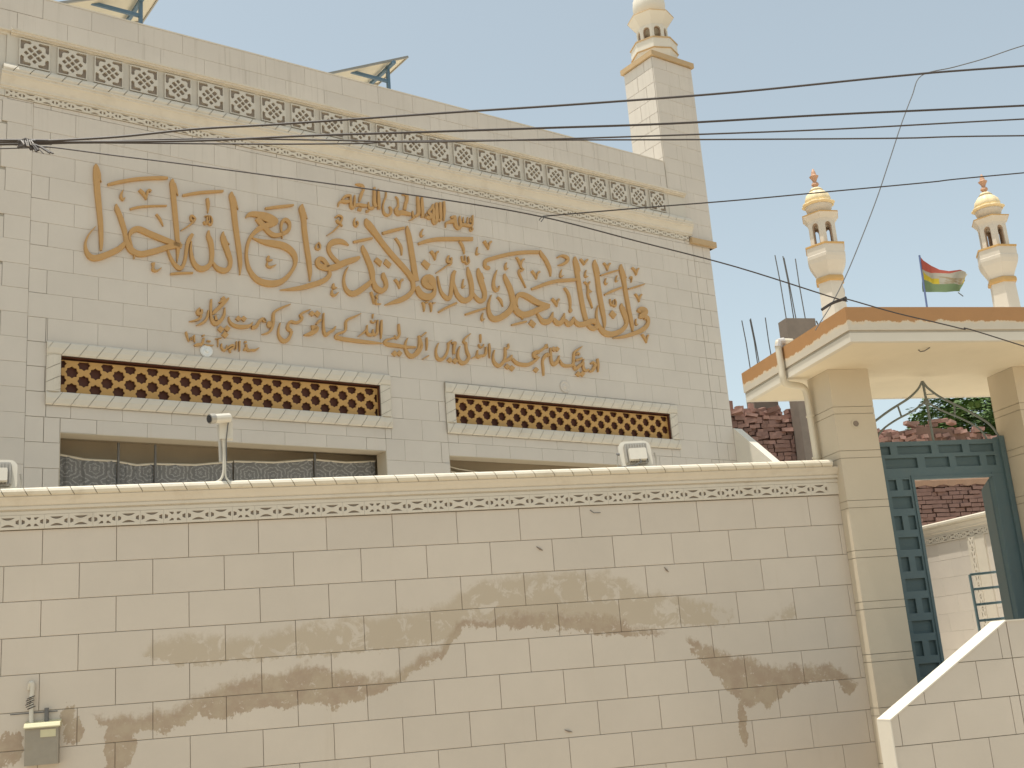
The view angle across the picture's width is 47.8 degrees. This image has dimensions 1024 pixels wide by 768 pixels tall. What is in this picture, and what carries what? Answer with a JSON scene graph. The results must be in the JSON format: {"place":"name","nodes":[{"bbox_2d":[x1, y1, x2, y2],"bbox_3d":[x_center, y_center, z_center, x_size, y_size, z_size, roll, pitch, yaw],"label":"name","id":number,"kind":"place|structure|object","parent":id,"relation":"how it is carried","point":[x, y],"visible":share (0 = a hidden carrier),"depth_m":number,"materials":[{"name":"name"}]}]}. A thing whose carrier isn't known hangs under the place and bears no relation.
{"place":"outdoors","nodes":[
{"label":"outdoors","id":0,"kind":"place"},
{"bbox_2d":[55,0,1023,432],"label":"sky","id":1,"kind":"structure","parent":0,"point":[467,54],"materials":[{"name":"blue"}]},
{"bbox_2d":[877,619,1023,767],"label":"wing wall","id":2,"kind":"structure","parent":0,"point":[962,706],"depth_m":9.45,"materials":[{"name":"tile"}]},
{"bbox_3d":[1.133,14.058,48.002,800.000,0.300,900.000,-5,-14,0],"label":"ground","id":3,"kind":"structure","parent":0,"visible":0},
{"bbox_2d":[0,0,736,489],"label":"mosque hall","id":4,"kind":"structure","parent":3,"relation":"on","point":[110,374],"depth_m":16.12,"materials":[{"name":"tile"}]},
{"bbox_2d":[59,0,157,23],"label":"solar panel","id":5,"kind":"object","parent":4,"relation":"on","point":[138,11],"visible":0.16,"depth_m":16.46,"materials":[{"name":"beige glass"}]},
{"bbox_2d":[200,345,212,356],"bbox_3d":[-3.941,-0.432,14.933,0.170,0.170,0.050,6,-18,-35],"label":"lamp base","id":6,"kind":"object","parent":4,"relation":"attached to","point":[206,351],"visible":1,"depth_m":14.93,"materials":[{"name":"white ceramic"}]},
{"bbox_2d":[185,331,259,352],"bbox_3d":[-3.773,-0.524,15.096,1.010,0.230,0.043,6,-18,-35],"label":"citation lettering","id":7,"kind":"object","parent":4,"relation":"attached to","point":[233,346],"visible":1,"depth_m":15.08,"materials":[{"name":"gold metal"}]},
{"bbox_2d":[83,164,649,342],"bbox_3d":[-1.499,-1.740,17.168,9.453,1.421,0.051,6,-18,-35],"label":"verse lettering","id":8,"kind":"object","parent":4,"relation":"attached to","point":[428,281],"visible":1,"depth_m":16.75,"materials":[{"name":"gold metal"}]},
{"bbox_2d":[328,56,408,88],"bbox_3d":[-2.916,-4.387,18.973,1.823,1.743,2.000,6,-18,-35],"label":"solar panel","id":9,"kind":"object","parent":4,"relation":"on","point":[377,73],"visible":0.25,"depth_m":18.77,"materials":[{"name":"beige glass"}]},
{"bbox_2d":[189,296,599,376],"bbox_3d":[-1.372,-0.629,16.911,6.883,0.646,0.048,6,-18,-35],"label":"translation lettering","id":10,"kind":"object","parent":4,"relation":"attached to","point":[222,302],"visible":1,"depth_m":16.64,"materials":[{"name":"gold metal"}]},
{"bbox_2d":[337,183,473,231],"bbox_3d":[-1.567,-2.666,17.412,2.367,0.451,0.043,6,-18,-35],"label":"opening lettering","id":11,"kind":"object","parent":4,"relation":"attached to","point":[436,215],"visible":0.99,"depth_m":17.43,"materials":[{"name":"gold metal"}]},
{"bbox_2d":[0,65,1023,142],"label":"overhead cable","id":12,"kind":"object","parent":4,"relation":"attached to","point":[418,114],"visible":0.99,"depth_m":9.20,"materials":[{"name":"rubber"}]},
{"bbox_2d":[17,138,53,153],"bbox_3d":[-3.450,-1.716,8.362,0.279,0.149,0.065,-5,-14,0],"label":"cable knot","id":13,"kind":"object","parent":12,"relation":"attached to","point":[28,143],"visible":1,"depth_m":8.35,"materials":[{"name":"rubber"}]},
{"bbox_2d":[0,105,1023,142],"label":"overhead cable","id":14,"kind":"object","parent":13,"relation":"attached to","point":[444,131],"visible":1,"depth_m":9.20,"materials":[{"name":"rubber"}]},
{"bbox_2d":[0,118,1023,144],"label":"overhead cable","id":15,"kind":"object","parent":13,"relation":"attached to","point":[559,138],"visible":0.98,"depth_m":9.31,"materials":[{"name":"rubber"}]},
{"bbox_2d":[0,146,1023,346],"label":"overhead cable","id":16,"kind":"object","parent":4,"relation":"attached to","point":[846,299],"visible":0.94,"depth_m":9.13,"materials":[{"name":"rubber"}]},
{"bbox_2d":[821,296,846,310],"bbox_3d":[2.626,-0.655,9.431,0.236,0.118,0.026,-2,-15,-9],"label":"wire splice","id":17,"kind":"object","parent":16,"relation":"hanging from","point":[829,304],"visible":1,"depth_m":9.42,"materials":[{"name":"rubber"}]},
{"bbox_3d":[0.240,-1.308,9.156,0.058,0.054,0.007,-5,-14,0],"label":"wire splice","id":18,"kind":"object","parent":16,"relation":"attached to","visible":0},
{"bbox_2d":[544,172,1023,216],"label":"overhead cable","id":19,"kind":"object","parent":18,"relation":"attached to","point":[780,196],"visible":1,"depth_m":9.56,"materials":[{"name":"rubber"}]},
{"bbox_2d":[0,135,1023,145],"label":"overhead cable","id":20,"kind":"object","parent":4,"relation":"attached to","point":[562,140],"visible":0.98,"depth_m":9.40,"materials":[{"name":"rubber"}]},
{"bbox_2d":[560,381,569,391],"bbox_3d":[0.841,0.040,18.351,0.190,0.190,0.018,6,-18,-35],"label":"lamp base","id":21,"kind":"object","parent":4,"relation":"attached to","point":[564,386],"visible":1,"depth_m":18.34,"materials":[{"name":"plastic"}]},
{"bbox_2d":[620,0,712,249],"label":"minaret tower","id":22,"kind":"structure","parent":4,"relation":"on","point":[656,67],"depth_m":21.70,"materials":[{"name":"tile"}]},
{"bbox_2d":[0,460,878,767],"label":"boundary wall","id":23,"kind":"structure","parent":3,"relation":"on","point":[676,616],"depth_m":10.64,"materials":[{"name":"tile"}]},
{"bbox_2d":[0,460,21,489],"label":"floodlight","id":24,"kind":"object","parent":23,"relation":"on","point":[8,473],"visible":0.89,"depth_m":10.18,"materials":[{"name":"white metal"}]},
{"bbox_2d":[10,680,61,765],"bbox_3d":[-3.960,2.809,9.599,0.405,0.682,0.120,-1,-15,-14],"label":"meter box","id":25,"kind":"object","parent":23,"relation":"attached to","point":[42,743],"visible":1,"depth_m":9.54,"materials":[{"name":"metal"}]},
{"bbox_2d":[207,413,232,480],"bbox_3d":[-2.673,0.591,10.597,0.310,0.652,0.193,11,-21,-46],"label":"security camera","id":26,"kind":"object","parent":23,"relation":"on","point":[225,427],"visible":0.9,"depth_m":10.63,"materials":[{"name":"white plastic"}]},
{"bbox_2d":[616,441,656,466],"bbox_3d":[1.240,0.698,11.553,0.428,0.297,0.198,-2,-15,-8],"label":"floodlight","id":27,"kind":"object","parent":23,"relation":"on","point":[633,453],"visible":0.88,"depth_m":11.55,"materials":[{"name":"white metal"}]},
{"bbox_2d":[741,318,777,408],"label":"concrete column","id":28,"kind":"structure","parent":3,"relation":"on","point":[757,405],"depth_m":22.92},
{"bbox_2d":[774,255,817,460],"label":"concrete column","id":29,"kind":"structure","parent":3,"relation":"on","point":[793,328],"depth_m":22.08,"materials":[{"name":"grey concrete"}]},
{"bbox_2d":[807,369,917,767],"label":"gate pillar","id":30,"kind":"structure","parent":3,"relation":"on","point":[845,424],"depth_m":11.73,"materials":[{"name":"beige paint"}]},
{"bbox_2d":[774,338,820,459],"bbox_3d":[3.169,1.747,11.914,0.365,4.646,0.103,1,-16,-22],"label":"drain pipe","id":31,"kind":"object","parent":30,"relation":"attached to","point":[802,387],"visible":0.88,"depth_m":12.33,"materials":[{"name":"plastic"}]},
{"bbox_2d":[742,307,1023,401],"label":"gate canopy","id":32,"kind":"object","parent":30,"relation":"on","point":[897,356],"visible":0.87,"depth_m":11.79,"materials":[{"name":"beige paint"}]},
{"bbox_2d":[802,169,846,320],"bbox_3d":[3.414,-1.422,12.583,0.472,2.000,0.409,-1,-15,-14],"label":"canopy minaret","id":33,"kind":"object","parent":32,"relation":"on","point":[826,258],"visible":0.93,"depth_m":12.46,"materials":[{"name":"paint"}]},
{"bbox_2d":[815,45,1023,330],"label":"overhead cable","id":34,"kind":"object","parent":32,"relation":"attached to","point":[889,161],"visible":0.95,"depth_m":11.57,"materials":[{"name":"black rubber"}]},
{"bbox_2d":[918,255,967,306],"bbox_3d":[4.980,-0.940,13.154,0.665,1.110,0.158,-1,-15,-14],"label":"flag","id":35,"kind":"object","parent":32,"relation":"on","point":[934,279],"visible":0.96,"depth_m":13.20,"materials":[{"name":"fabric"}]},
{"bbox_2d":[971,174,1020,306],"bbox_3d":[5.495,-1.456,13.103,0.472,2.000,0.409,-1,-15,-14],"label":"canopy minaret","id":36,"kind":"object","parent":32,"relation":"on","point":[997,262],"visible":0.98,"depth_m":13.00,"materials":[{"name":"paint"}]},
{"bbox_2d":[729,401,996,525],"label":"brick wall","id":37,"kind":"structure","parent":3,"relation":"on","point":[770,430],"depth_m":22.41,"materials":[{"name":"brick"}]},
{"bbox_2d":[905,397,996,435],"bbox_3d":[12.340,3.407,26.721,6.796,7.977,6.419,-5,-14,0],"label":"leafy tree","id":38,"kind":"object","parent":3,"relation":"on","point":[975,405],"visible":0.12,"depth_m":26.76,"materials":[{"name":"green plant"}]},
{"bbox_2d":[987,367,1023,540],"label":"gate pillar","id":39,"kind":"structure","parent":3,"relation":"on","point":[1006,388],"depth_m":12.64,"materials":[{"name":"beige paint"}]},
{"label":"courtyard floor","id":40,"kind":"structure","parent":0,"visible":0},
{"bbox_2d":[733,428,778,462],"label":"stair wall","id":41,"kind":"structure","parent":40,"relation":"on","point":[748,448],"depth_m":20.08,"materials":[{"name":"white paint"}]},
{"bbox_2d":[875,381,1023,682],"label":"metal gate","id":42,"kind":"structure","parent":40,"relation":"on","point":[906,465],"depth_m":12.46,"materials":[{"name":"metal"}]},
{"bbox_2d":[922,511,1003,659],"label":"courtyard wall","id":43,"kind":"structure","parent":40,"relation":"on","point":[958,550],"depth_m":19.92,"materials":[{"name":"tile"}]},
{"bbox_2d":[968,571,1004,631],"bbox_3d":[5.583,3.043,13.169,0.543,2.391,0.054,-1,-15,-14],"label":"tube railing","id":44,"kind":"object","parent":40,"relation":"on","point":[978,620],"visible":0.45,"depth_m":13.26,"materials":[{"name":"metal"}]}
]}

